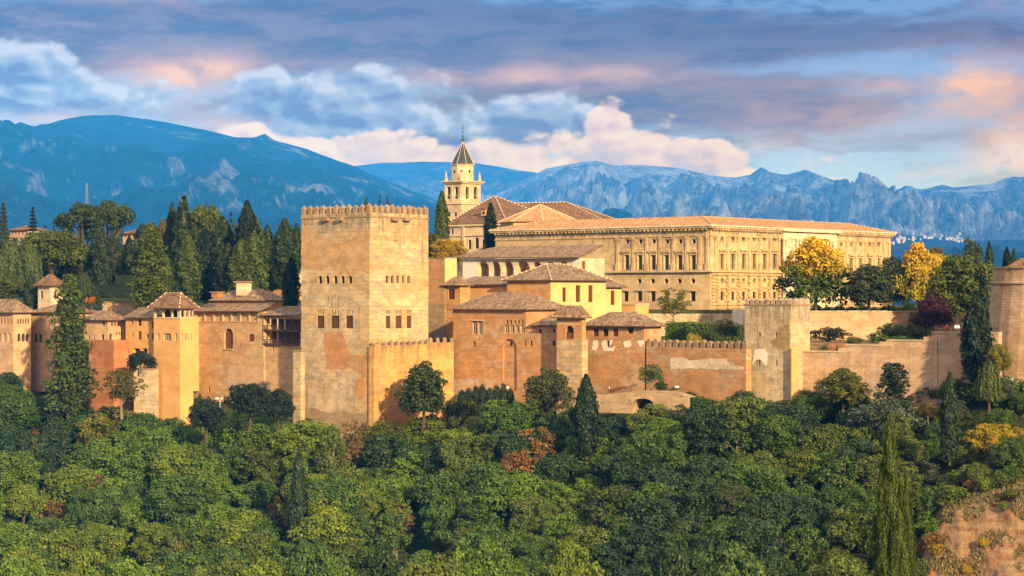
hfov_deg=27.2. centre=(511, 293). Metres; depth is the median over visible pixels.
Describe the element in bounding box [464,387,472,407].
young shrub
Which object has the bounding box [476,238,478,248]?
window
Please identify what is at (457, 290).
square window house
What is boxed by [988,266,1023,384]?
stone bastion
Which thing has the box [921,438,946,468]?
broadleaf tree
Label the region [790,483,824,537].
broadleaf tree
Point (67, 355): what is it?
poplar tree
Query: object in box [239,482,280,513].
broadleaf tree
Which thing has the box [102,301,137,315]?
garden wall
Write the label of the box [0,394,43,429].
broadleaf tree
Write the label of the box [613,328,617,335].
shuttered window
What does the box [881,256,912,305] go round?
broadleaf tree
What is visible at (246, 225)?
cypress tree
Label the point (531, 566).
broadleaf tree
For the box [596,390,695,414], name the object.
arch bridge
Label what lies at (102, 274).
cypress tree
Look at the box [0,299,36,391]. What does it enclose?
pale palace
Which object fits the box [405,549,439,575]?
broadleaf tree
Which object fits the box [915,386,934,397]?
wall shrub
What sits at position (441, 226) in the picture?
cypress tree
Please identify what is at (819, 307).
terrace bush
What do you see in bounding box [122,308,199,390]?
orange house
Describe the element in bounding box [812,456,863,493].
broadleaf tree
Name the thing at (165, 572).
broadleaf tree
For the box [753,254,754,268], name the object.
shuttered window
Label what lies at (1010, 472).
slope shrub
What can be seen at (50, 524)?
broadleaf tree
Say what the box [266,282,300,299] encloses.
hill house
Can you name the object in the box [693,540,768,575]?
broadleaf tree
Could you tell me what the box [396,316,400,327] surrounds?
lattice window
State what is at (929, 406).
broadleaf tree
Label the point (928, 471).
broadleaf tree
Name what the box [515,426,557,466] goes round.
broadleaf tree
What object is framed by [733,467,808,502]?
broadleaf tree
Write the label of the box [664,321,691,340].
clipped hedge
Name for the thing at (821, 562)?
broadleaf tree
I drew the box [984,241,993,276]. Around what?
cypress tree
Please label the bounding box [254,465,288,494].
broadleaf tree
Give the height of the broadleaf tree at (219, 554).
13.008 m
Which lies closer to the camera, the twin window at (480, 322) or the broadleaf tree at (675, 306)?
the twin window at (480, 322)
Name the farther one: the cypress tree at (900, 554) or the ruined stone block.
the ruined stone block
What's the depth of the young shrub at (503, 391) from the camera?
418.60 m
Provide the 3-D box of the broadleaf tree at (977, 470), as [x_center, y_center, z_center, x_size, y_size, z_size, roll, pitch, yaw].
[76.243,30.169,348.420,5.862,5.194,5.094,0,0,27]
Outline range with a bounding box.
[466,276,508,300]
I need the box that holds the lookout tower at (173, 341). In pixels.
[147,292,199,424]
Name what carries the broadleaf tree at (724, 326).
on the ground at (964, 537)
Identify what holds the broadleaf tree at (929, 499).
on the ground at (964, 537)
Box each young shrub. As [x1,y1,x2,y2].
[458,389,464,403]
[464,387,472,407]
[472,385,479,403]
[479,383,485,407]
[485,387,492,403]
[493,384,499,399]
[500,381,507,405]
[506,387,514,403]
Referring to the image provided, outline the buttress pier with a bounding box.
[292,350,305,423]
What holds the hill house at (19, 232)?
on the ground at (964, 537)
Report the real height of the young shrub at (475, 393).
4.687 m
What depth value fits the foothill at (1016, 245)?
12233.53 m
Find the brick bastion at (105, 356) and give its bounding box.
[89,339,133,412]
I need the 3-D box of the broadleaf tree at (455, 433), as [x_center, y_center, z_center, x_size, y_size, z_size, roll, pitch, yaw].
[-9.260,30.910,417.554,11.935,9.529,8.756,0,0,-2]
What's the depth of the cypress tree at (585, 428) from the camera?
394.73 m
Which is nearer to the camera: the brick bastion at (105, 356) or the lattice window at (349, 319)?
the lattice window at (349, 319)
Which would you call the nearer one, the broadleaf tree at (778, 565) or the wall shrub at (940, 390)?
the broadleaf tree at (778, 565)
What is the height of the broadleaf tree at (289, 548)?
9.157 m
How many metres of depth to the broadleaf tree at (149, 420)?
444.99 m
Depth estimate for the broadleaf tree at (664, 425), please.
393.29 m
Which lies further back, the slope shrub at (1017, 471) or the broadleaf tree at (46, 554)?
the broadleaf tree at (46, 554)
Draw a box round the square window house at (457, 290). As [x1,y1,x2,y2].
[441,276,473,338]
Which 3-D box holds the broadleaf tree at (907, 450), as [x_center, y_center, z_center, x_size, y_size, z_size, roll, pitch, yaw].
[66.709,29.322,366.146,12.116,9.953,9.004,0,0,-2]
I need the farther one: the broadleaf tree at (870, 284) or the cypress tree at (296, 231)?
the cypress tree at (296, 231)
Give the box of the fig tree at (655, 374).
[637,364,664,389]
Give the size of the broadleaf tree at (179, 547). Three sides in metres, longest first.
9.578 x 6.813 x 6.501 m
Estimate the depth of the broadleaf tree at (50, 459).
438.60 m
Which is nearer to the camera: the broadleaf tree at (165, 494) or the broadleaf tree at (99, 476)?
the broadleaf tree at (165, 494)
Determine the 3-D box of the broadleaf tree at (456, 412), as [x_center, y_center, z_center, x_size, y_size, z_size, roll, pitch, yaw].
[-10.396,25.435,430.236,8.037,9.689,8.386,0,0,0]
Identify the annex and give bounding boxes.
[526,315,556,410]
[606,281,627,312]
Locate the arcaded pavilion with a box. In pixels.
[452,245,604,299]
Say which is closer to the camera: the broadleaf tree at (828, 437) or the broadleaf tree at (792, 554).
the broadleaf tree at (792, 554)
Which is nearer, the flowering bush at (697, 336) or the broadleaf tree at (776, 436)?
the broadleaf tree at (776, 436)
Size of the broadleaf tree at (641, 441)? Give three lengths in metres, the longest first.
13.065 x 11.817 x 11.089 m
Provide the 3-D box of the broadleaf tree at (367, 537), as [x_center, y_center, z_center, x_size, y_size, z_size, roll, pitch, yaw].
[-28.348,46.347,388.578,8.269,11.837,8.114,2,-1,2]
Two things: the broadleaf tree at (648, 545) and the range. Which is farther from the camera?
the range
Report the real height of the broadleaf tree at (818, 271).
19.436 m
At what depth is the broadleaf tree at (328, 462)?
412.98 m
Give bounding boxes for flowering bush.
[686,333,694,342]
[693,334,701,342]
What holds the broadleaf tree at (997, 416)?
on the ground at (964, 537)
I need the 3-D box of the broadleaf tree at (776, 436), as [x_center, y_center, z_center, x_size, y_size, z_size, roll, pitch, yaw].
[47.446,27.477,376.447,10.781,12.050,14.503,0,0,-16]
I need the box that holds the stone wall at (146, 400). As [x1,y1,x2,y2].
[134,368,158,418]
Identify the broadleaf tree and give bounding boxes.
[0,275,25,298]
[0,372,24,391]
[0,384,37,401]
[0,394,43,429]
[0,423,37,451]
[0,450,42,513]
[0,483,50,523]
[0,491,7,522]
[0,520,44,559]
[0,547,57,575]
[0,554,48,575]
[7,434,74,488]
[16,437,40,456]
[17,229,92,274]
[22,516,77,554]
[23,399,55,430]
[26,547,60,575]
[29,446,74,491]
[30,412,71,435]
[30,427,40,436]
[34,524,87,574]
[37,500,68,522]
[41,428,82,459]
[41,464,113,503]
[45,261,78,280]
[56,545,115,575]
[59,243,93,276]
[59,446,100,474]
[61,410,108,441]
[61,489,124,530]
[64,483,91,512]
[71,436,123,461]
[73,523,114,552]
[75,406,143,448]
[76,426,121,442]
[81,444,133,481]
[85,555,158,575]
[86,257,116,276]
[86,474,108,489]
[90,476,136,505]
[97,368,147,418]
[98,525,136,559]
[108,240,123,254]
[109,425,157,454]
[109,449,155,484]
[109,496,167,557]
[111,252,123,276]
[116,250,130,276]
[118,245,129,256]
[120,412,167,436]
[120,478,151,500]
[125,234,146,275]
[127,351,156,373]
[127,431,203,470]
[129,222,148,247]
[131,522,178,562]
[142,561,170,575]
[143,473,202,519]
[146,549,217,575]
[147,445,199,483]
[154,420,212,448]
[155,218,166,259]
[160,529,191,559]
[163,511,211,554]
[172,521,226,555]
[177,502,248,536]
[179,486,231,515]
[186,400,227,442]
[187,454,232,488]
[189,202,220,242]
[189,556,250,575]
[191,545,254,575]
[195,447,232,479]
[196,475,237,506]
[196,520,264,552]
[199,425,220,448]
[214,412,272,448]
[215,408,276,443]
[217,444,256,485]
[222,383,275,429]
[222,531,282,562]
[230,481,275,510]
[232,509,277,530]
[235,555,293,575]
[236,445,292,485]
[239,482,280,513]
[244,519,290,542]
[252,537,286,564]
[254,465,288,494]
[255,420,295,446]
[261,388,295,430]
[267,493,288,529]
[267,541,295,567]
[269,419,338,459]
[277,489,340,526]
[280,464,316,501]
[280,473,330,501]
[281,446,318,474]
[282,544,360,575]
[283,536,328,563]
[286,503,363,549]
[307,475,377,514]
[311,438,354,475]
[312,423,345,460]
[321,466,377,485]
[328,539,370,575]
[338,419,372,468]
[343,504,369,536]
[345,479,387,527]
[346,515,378,548]
[346,542,401,575]
[347,420,413,446]
[358,465,398,484]
[359,431,420,472]
[366,509,412,554]
[368,474,412,509]
[375,510,416,559]
[381,497,417,539]
[389,451,426,508]
[391,360,447,427]
[398,552,473,575]
[402,414,451,447]
[405,444,459,482]
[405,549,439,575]
[406,470,473,507]
[411,549,447,563]
[418,494,460,550]
[428,232,438,256]
[428,238,469,256]
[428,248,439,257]
[435,427,479,444]
[437,435,485,470]
[438,458,484,492]
[441,395,480,426]
[445,525,486,562]
[449,490,477,526]
[449,538,529,575]
[451,248,465,268]
[452,462,522,511]
[455,522,522,560]
[456,489,509,531]
[458,415,484,434]
[470,429,510,464]
[475,399,508,434]
[477,402,542,434]
[477,428,551,466]
[485,471,558,510]
[497,448,535,475]
[508,518,537,555]
[509,496,557,539]
[513,532,543,560]
[513,556,541,575]
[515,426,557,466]
[515,537,554,575]
[517,502,568,537]
[522,366,575,418]
[528,478,569,497]
[530,416,574,454]
[533,453,586,485]
[534,538,604,575]
[537,512,587,543]
[538,481,573,510]
[553,523,632,574]
[558,434,614,473]
[559,491,595,518]
[567,473,611,498]
[568,414,620,447]
[575,483,638,537]
[589,541,638,575]
[590,449,670,487]
[603,512,642,557]
[603,564,642,575]
[607,413,636,444]
[609,436,635,460]
[612,430,668,461]
[615,521,670,557]
[617,480,680,520]
[625,403,679,438]
[629,461,685,490]
[631,490,704,529]
[632,535,714,575]
[634,417,692,441]
[636,471,695,494]
[639,529,663,565]
[641,431,714,471]
[646,517,707,561]
[656,288,691,320]
[672,398,718,429]
[674,475,743,522]
[677,514,708,546]
[679,453,733,486]
[682,406,744,457]
[690,528,727,559]
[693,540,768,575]
[695,515,745,554]
[711,485,756,520]
[712,458,763,488]
[713,318,742,339]
[713,396,784,453]
[716,428,754,461]
[725,516,789,562]
[730,498,781,537]
[731,493,760,515]
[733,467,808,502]
[735,489,825,549]
[737,450,783,478]
[746,414,811,458]
[758,399,820,434]
[758,555,809,575]
[772,236,852,310]
[773,448,818,484]
[782,523,829,571]
[782,537,822,574]
[784,391,832,422]
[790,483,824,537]
[796,500,841,549]
[800,423,855,455]
[801,555,874,575]
[805,450,837,494]
[805,546,870,575]
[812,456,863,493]
[813,367,869,411]
[818,485,878,518]
[822,504,875,556]
[826,395,869,418]
[828,438,882,477]
[833,406,872,440]
[841,263,895,310]
[841,456,922,498]
[842,423,879,451]
[845,398,927,440]
[848,498,877,569]
[867,435,930,467]
[873,362,910,399]
[873,426,916,443]
[877,411,914,442]
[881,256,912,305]
[890,242,943,306]
[897,460,921,501]
[906,461,941,490]
[910,294,952,330]
[915,401,941,422]
[916,485,940,511]
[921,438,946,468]
[922,253,994,318]
[924,418,960,440]
[929,246,942,254]
[932,252,948,266]
[940,444,986,466]
[956,462,994,483]
[957,400,971,418]
[957,431,973,447]
[962,237,982,277]
[963,423,1016,456]
[985,344,1012,372]
[985,407,1016,425]
[986,435,1023,465]
[993,380,1017,408]
[1008,392,1023,418]
[1008,426,1023,436]
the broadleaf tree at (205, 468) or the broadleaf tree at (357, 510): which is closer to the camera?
the broadleaf tree at (357, 510)
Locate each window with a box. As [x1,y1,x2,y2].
[34,334,37,342]
[164,333,170,340]
[223,329,232,349]
[249,334,253,342]
[318,316,323,327]
[332,316,338,327]
[346,316,352,327]
[386,316,389,327]
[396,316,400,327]
[407,316,410,327]
[449,289,454,298]
[473,321,476,334]
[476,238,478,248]
[479,321,482,334]
[505,325,508,332]
[562,287,564,301]
[567,326,573,332]
[576,285,579,301]
[588,285,591,301]
[594,328,598,335]
[604,328,607,335]
[611,291,613,304]
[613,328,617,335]
[626,255,628,269]
[638,292,641,300]
[639,255,641,269]
[652,255,655,269]
[665,255,668,269]
[679,255,681,269]
[691,292,694,300]
[692,255,695,269]
[731,254,732,268]
[742,254,743,268]
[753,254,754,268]
[763,254,764,268]
[773,254,774,268]
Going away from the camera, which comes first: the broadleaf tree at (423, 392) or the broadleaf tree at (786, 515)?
the broadleaf tree at (786, 515)
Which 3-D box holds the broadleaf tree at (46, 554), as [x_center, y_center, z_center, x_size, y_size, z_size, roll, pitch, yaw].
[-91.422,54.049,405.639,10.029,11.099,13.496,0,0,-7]
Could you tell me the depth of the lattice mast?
899.50 m
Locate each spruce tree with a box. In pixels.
[0,202,11,240]
[27,206,37,234]
[229,211,233,232]
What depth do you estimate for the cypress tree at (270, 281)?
522.91 m
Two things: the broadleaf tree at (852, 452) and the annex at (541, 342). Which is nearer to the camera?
the broadleaf tree at (852, 452)
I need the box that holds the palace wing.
[31,304,97,391]
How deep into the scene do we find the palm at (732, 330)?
420.74 m
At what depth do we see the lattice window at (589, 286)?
462.97 m
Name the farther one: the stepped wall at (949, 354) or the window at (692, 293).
the window at (692, 293)
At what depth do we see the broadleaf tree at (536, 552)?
365.87 m
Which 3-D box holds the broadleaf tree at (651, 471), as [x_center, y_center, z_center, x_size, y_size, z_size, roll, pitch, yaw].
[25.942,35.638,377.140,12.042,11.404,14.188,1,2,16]
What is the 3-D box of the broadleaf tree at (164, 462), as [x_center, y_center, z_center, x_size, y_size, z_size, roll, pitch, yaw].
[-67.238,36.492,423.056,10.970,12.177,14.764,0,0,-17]
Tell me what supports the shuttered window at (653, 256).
in the renaissance palace at (715, 263)
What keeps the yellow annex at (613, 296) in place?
on the ground at (964, 537)
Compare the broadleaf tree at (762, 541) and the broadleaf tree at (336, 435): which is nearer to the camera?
the broadleaf tree at (762, 541)
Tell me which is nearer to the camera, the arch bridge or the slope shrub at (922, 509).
the slope shrub at (922, 509)
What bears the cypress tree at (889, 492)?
on the ground at (964, 537)
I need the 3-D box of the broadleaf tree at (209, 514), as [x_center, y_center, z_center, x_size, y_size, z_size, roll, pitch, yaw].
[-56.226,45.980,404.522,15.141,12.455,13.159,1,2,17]
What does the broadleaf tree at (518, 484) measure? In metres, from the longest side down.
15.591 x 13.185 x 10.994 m
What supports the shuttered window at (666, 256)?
in the renaissance palace at (715, 263)
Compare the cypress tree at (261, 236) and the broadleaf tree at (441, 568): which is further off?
the cypress tree at (261, 236)
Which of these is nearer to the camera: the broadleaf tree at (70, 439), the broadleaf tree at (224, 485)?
the broadleaf tree at (224, 485)
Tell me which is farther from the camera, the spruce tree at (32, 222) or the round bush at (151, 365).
the spruce tree at (32, 222)
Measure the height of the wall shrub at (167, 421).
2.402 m
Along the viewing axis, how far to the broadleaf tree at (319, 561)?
323.73 m
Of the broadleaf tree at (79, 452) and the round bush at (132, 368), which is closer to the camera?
the broadleaf tree at (79, 452)
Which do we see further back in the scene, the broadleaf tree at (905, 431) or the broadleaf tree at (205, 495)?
the broadleaf tree at (205, 495)
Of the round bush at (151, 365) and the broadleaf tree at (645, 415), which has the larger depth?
the round bush at (151, 365)
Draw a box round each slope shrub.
[912,496,926,506]
[912,522,926,537]
[913,512,934,531]
[914,503,927,516]
[915,484,935,502]
[915,550,923,560]
[915,558,933,570]
[917,508,936,517]
[917,541,925,555]
[917,569,928,575]
[919,518,942,532]
[921,531,948,546]
[923,543,944,555]
[933,490,963,500]
[935,482,952,490]
[935,498,951,506]
[936,473,958,485]
[938,485,971,503]
[938,486,971,502]
[947,469,960,478]
[961,565,972,573]
[962,478,985,491]
[976,537,991,546]
[977,476,995,491]
[981,455,1001,471]
[989,472,1018,488]
[993,464,1023,482]
[998,500,1009,511]
[1002,488,1019,497]
[1005,467,1023,476]
[1006,456,1023,466]
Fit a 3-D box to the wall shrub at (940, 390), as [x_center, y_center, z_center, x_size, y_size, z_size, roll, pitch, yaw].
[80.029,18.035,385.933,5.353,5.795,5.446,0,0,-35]
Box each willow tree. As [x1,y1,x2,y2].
[0,235,29,298]
[24,244,43,302]
[73,271,93,306]
[973,361,1004,411]
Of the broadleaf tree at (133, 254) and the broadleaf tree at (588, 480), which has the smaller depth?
the broadleaf tree at (588, 480)
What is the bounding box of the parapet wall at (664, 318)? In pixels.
[649,314,731,335]
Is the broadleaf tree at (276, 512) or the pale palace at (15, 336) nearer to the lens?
the broadleaf tree at (276, 512)
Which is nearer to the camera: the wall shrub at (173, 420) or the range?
the wall shrub at (173, 420)
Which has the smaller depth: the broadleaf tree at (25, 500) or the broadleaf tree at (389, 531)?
the broadleaf tree at (389, 531)
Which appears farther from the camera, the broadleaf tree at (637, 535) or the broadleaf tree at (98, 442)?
the broadleaf tree at (98, 442)
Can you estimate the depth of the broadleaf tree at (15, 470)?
426.10 m
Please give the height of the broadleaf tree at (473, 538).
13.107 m
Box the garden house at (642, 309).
[622,303,649,316]
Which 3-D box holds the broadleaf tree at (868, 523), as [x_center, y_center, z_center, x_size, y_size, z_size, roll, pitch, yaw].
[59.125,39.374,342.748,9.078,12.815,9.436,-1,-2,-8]
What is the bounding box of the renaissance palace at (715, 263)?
[489,204,896,309]
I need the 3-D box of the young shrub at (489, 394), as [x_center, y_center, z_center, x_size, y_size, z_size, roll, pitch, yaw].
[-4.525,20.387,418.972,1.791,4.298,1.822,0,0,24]
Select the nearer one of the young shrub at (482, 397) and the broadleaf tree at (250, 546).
the broadleaf tree at (250, 546)
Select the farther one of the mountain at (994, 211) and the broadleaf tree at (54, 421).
the mountain at (994, 211)
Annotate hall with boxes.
[186,302,299,402]
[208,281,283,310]
[447,292,561,404]
[501,263,611,321]
[586,312,667,394]
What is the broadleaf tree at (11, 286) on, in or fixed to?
on the ground at (964, 537)
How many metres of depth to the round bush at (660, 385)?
409.47 m
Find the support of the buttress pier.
on the ground at (964, 537)
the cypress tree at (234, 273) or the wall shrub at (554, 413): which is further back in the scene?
the cypress tree at (234, 273)
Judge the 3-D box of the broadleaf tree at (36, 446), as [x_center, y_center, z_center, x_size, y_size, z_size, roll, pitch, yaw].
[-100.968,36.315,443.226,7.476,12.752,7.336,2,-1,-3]
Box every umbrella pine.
[52,201,112,273]
[83,200,135,256]
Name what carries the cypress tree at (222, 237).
on the ground at (964, 537)
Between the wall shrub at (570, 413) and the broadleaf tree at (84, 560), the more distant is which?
the wall shrub at (570, 413)
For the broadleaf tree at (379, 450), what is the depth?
413.57 m
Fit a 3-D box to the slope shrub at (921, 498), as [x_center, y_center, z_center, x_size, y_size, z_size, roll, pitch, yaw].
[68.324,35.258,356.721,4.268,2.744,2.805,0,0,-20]
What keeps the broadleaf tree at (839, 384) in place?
on the ground at (964, 537)
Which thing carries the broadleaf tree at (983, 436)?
on the ground at (964, 537)
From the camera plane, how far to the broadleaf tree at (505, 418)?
410.44 m
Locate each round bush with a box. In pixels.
[126,359,138,376]
[143,361,157,367]
[654,381,668,390]
[810,326,853,341]
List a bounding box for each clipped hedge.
[94,284,144,297]
[115,275,140,285]
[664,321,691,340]
[686,322,715,341]
[716,324,744,340]
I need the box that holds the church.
[448,195,612,277]
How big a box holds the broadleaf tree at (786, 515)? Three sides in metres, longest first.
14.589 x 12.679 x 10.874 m
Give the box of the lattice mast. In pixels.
[85,183,89,243]
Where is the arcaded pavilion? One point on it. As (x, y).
(562, 254)
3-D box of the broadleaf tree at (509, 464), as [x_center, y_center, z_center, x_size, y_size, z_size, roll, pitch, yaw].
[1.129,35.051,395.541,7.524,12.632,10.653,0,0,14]
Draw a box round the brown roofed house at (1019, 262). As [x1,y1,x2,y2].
[1006,258,1023,266]
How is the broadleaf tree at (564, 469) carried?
on the ground at (964, 537)
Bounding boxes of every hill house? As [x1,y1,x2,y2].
[7,225,49,244]
[123,229,136,244]
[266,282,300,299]
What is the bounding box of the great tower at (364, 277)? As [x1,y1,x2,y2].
[300,204,428,441]
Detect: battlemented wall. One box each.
[369,337,453,433]
[646,339,750,401]
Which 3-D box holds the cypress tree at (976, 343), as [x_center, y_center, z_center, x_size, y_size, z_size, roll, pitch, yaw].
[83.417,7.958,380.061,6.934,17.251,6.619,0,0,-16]
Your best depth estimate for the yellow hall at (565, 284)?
458.62 m
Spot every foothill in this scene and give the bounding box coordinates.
[891,234,1023,252]
[891,248,1011,260]
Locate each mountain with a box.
[0,115,1023,304]
[355,161,536,200]
[481,161,1023,240]
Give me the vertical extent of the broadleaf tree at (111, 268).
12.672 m
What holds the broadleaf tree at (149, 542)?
on the ground at (964, 537)
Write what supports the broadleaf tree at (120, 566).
on the ground at (964, 537)
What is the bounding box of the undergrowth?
[0,388,1023,575]
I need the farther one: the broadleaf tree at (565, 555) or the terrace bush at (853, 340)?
the terrace bush at (853, 340)
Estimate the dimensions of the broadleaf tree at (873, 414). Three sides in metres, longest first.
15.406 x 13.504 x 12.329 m
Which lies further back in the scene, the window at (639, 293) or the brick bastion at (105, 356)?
the window at (639, 293)
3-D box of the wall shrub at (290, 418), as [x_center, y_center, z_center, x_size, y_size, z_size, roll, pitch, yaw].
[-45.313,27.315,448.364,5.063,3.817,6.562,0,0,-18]
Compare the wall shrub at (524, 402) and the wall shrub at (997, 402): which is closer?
the wall shrub at (997, 402)
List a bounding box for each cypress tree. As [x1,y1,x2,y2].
[23,274,37,309]
[90,228,114,284]
[124,235,131,248]
[159,253,176,294]
[161,202,176,273]
[171,195,197,289]
[172,234,203,302]
[195,227,219,303]
[210,216,235,291]
[212,243,233,293]
[225,239,251,291]
[232,199,260,248]
[232,224,237,241]
[237,230,271,289]
[255,215,268,254]
[263,224,273,253]
[264,255,277,291]
[269,218,300,289]
[281,257,300,305]
[286,451,308,555]
[290,223,300,271]
[434,191,449,239]
[483,203,497,248]
[571,373,600,459]
[868,420,907,575]
[883,508,914,575]
[902,472,917,575]
[938,371,961,465]
[957,290,996,383]
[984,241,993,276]
[1002,247,1011,266]
[1011,248,1016,262]
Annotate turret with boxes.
[32,274,64,308]
[550,305,591,417]
[744,298,810,402]
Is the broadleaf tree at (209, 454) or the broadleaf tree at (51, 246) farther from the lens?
the broadleaf tree at (51, 246)
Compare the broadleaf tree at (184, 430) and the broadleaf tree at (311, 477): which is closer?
the broadleaf tree at (311, 477)
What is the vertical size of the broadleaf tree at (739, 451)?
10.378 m
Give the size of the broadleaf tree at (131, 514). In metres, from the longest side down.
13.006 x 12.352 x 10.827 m
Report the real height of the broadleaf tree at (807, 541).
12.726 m
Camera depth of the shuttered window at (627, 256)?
536.92 m
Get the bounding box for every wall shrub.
[77,405,94,415]
[164,418,172,425]
[169,418,181,425]
[285,415,292,422]
[519,401,531,407]
[529,402,544,411]
[545,411,557,418]
[557,410,569,418]
[567,406,575,416]
[687,391,699,404]
[721,396,734,402]
[732,389,755,400]
[897,396,914,408]
[905,395,920,405]
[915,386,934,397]
[925,388,939,399]
[936,380,959,399]
[954,377,974,398]
[956,382,976,406]
[968,392,993,405]
[984,393,1011,407]
[1001,376,1023,393]
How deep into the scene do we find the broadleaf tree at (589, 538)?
363.05 m
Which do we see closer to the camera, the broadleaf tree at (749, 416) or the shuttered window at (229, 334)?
the broadleaf tree at (749, 416)
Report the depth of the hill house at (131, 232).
642.61 m
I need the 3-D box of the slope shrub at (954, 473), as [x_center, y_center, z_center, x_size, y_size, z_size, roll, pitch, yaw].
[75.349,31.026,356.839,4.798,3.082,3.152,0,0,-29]
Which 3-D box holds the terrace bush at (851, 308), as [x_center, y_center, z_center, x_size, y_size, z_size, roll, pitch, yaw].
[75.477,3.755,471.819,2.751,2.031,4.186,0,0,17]
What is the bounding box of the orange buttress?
[791,347,797,400]
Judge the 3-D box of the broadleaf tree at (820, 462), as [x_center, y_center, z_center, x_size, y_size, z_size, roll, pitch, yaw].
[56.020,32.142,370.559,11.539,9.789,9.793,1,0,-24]
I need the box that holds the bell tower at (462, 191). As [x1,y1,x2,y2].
[441,135,484,219]
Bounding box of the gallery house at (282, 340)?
[258,306,300,400]
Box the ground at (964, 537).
[0,279,1023,575]
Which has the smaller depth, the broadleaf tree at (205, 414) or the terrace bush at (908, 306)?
the broadleaf tree at (205, 414)
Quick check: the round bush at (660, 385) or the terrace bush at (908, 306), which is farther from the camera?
the terrace bush at (908, 306)
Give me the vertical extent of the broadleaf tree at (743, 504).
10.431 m
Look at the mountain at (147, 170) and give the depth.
11364.69 m
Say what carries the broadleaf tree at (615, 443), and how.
on the ground at (964, 537)
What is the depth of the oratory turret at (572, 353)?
422.55 m
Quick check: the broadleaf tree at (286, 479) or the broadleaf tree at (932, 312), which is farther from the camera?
the broadleaf tree at (932, 312)
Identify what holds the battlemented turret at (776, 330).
on the ground at (964, 537)
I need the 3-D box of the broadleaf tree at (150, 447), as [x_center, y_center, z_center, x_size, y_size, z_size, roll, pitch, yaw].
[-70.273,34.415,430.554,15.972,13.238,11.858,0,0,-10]
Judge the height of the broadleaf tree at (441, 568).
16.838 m
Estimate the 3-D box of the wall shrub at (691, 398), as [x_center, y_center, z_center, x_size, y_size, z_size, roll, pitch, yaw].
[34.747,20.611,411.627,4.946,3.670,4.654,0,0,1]
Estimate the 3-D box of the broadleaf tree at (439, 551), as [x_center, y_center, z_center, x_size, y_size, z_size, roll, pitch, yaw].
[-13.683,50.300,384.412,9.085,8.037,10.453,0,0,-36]
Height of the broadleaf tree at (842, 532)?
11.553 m
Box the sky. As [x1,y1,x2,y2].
[0,0,1023,189]
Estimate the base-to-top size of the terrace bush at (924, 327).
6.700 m
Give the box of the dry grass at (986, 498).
[914,477,1023,575]
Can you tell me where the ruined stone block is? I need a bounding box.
[428,257,456,341]
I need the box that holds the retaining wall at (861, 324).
[810,311,914,339]
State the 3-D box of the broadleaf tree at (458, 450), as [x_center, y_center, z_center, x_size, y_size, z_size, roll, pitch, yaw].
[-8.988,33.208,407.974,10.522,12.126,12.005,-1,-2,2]
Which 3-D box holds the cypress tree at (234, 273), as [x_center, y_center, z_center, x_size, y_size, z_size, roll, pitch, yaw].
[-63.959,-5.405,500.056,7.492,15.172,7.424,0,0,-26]
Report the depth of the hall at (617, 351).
425.27 m
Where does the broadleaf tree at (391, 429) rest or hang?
on the ground at (964, 537)
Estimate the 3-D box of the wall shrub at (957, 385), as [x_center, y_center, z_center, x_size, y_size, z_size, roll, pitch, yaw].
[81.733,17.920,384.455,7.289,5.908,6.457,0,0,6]
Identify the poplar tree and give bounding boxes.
[39,273,99,417]
[126,222,170,308]
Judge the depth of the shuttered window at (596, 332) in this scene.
429.01 m
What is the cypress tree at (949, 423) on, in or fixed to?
on the ground at (964, 537)
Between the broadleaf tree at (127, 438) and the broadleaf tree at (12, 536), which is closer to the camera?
the broadleaf tree at (12, 536)
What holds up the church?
on the ground at (964, 537)
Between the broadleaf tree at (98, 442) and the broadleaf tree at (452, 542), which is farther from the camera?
the broadleaf tree at (98, 442)
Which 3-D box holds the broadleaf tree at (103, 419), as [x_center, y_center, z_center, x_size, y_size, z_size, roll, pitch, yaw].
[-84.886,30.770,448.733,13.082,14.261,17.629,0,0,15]
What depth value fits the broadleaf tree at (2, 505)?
419.05 m
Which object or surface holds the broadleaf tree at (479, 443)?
on the ground at (964, 537)
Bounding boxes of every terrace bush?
[810,305,821,310]
[822,306,835,310]
[833,304,846,310]
[844,337,865,342]
[846,306,856,310]
[856,304,866,310]
[867,331,890,342]
[870,306,880,310]
[877,323,904,336]
[879,304,896,310]
[886,335,915,339]
[889,326,931,339]
[900,302,915,310]
[908,310,931,339]
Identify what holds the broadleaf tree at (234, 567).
on the ground at (964, 537)
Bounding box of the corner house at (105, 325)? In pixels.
[82,311,125,340]
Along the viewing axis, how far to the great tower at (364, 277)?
436.27 m
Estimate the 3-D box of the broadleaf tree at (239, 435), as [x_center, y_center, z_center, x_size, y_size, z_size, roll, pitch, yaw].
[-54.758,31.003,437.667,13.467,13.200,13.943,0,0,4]
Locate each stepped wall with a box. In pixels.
[802,348,851,416]
[845,341,892,404]
[886,337,937,409]
[932,331,1001,403]
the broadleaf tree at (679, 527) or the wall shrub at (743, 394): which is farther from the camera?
the wall shrub at (743, 394)
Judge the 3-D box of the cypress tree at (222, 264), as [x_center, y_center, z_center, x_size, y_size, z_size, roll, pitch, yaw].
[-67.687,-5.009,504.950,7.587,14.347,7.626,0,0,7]
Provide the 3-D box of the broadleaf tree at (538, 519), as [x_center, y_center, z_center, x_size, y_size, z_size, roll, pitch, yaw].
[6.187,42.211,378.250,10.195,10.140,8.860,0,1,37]
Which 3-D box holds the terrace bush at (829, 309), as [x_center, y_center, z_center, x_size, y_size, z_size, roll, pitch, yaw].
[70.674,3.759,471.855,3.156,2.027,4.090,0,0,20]
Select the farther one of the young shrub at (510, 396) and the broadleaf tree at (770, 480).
the young shrub at (510, 396)

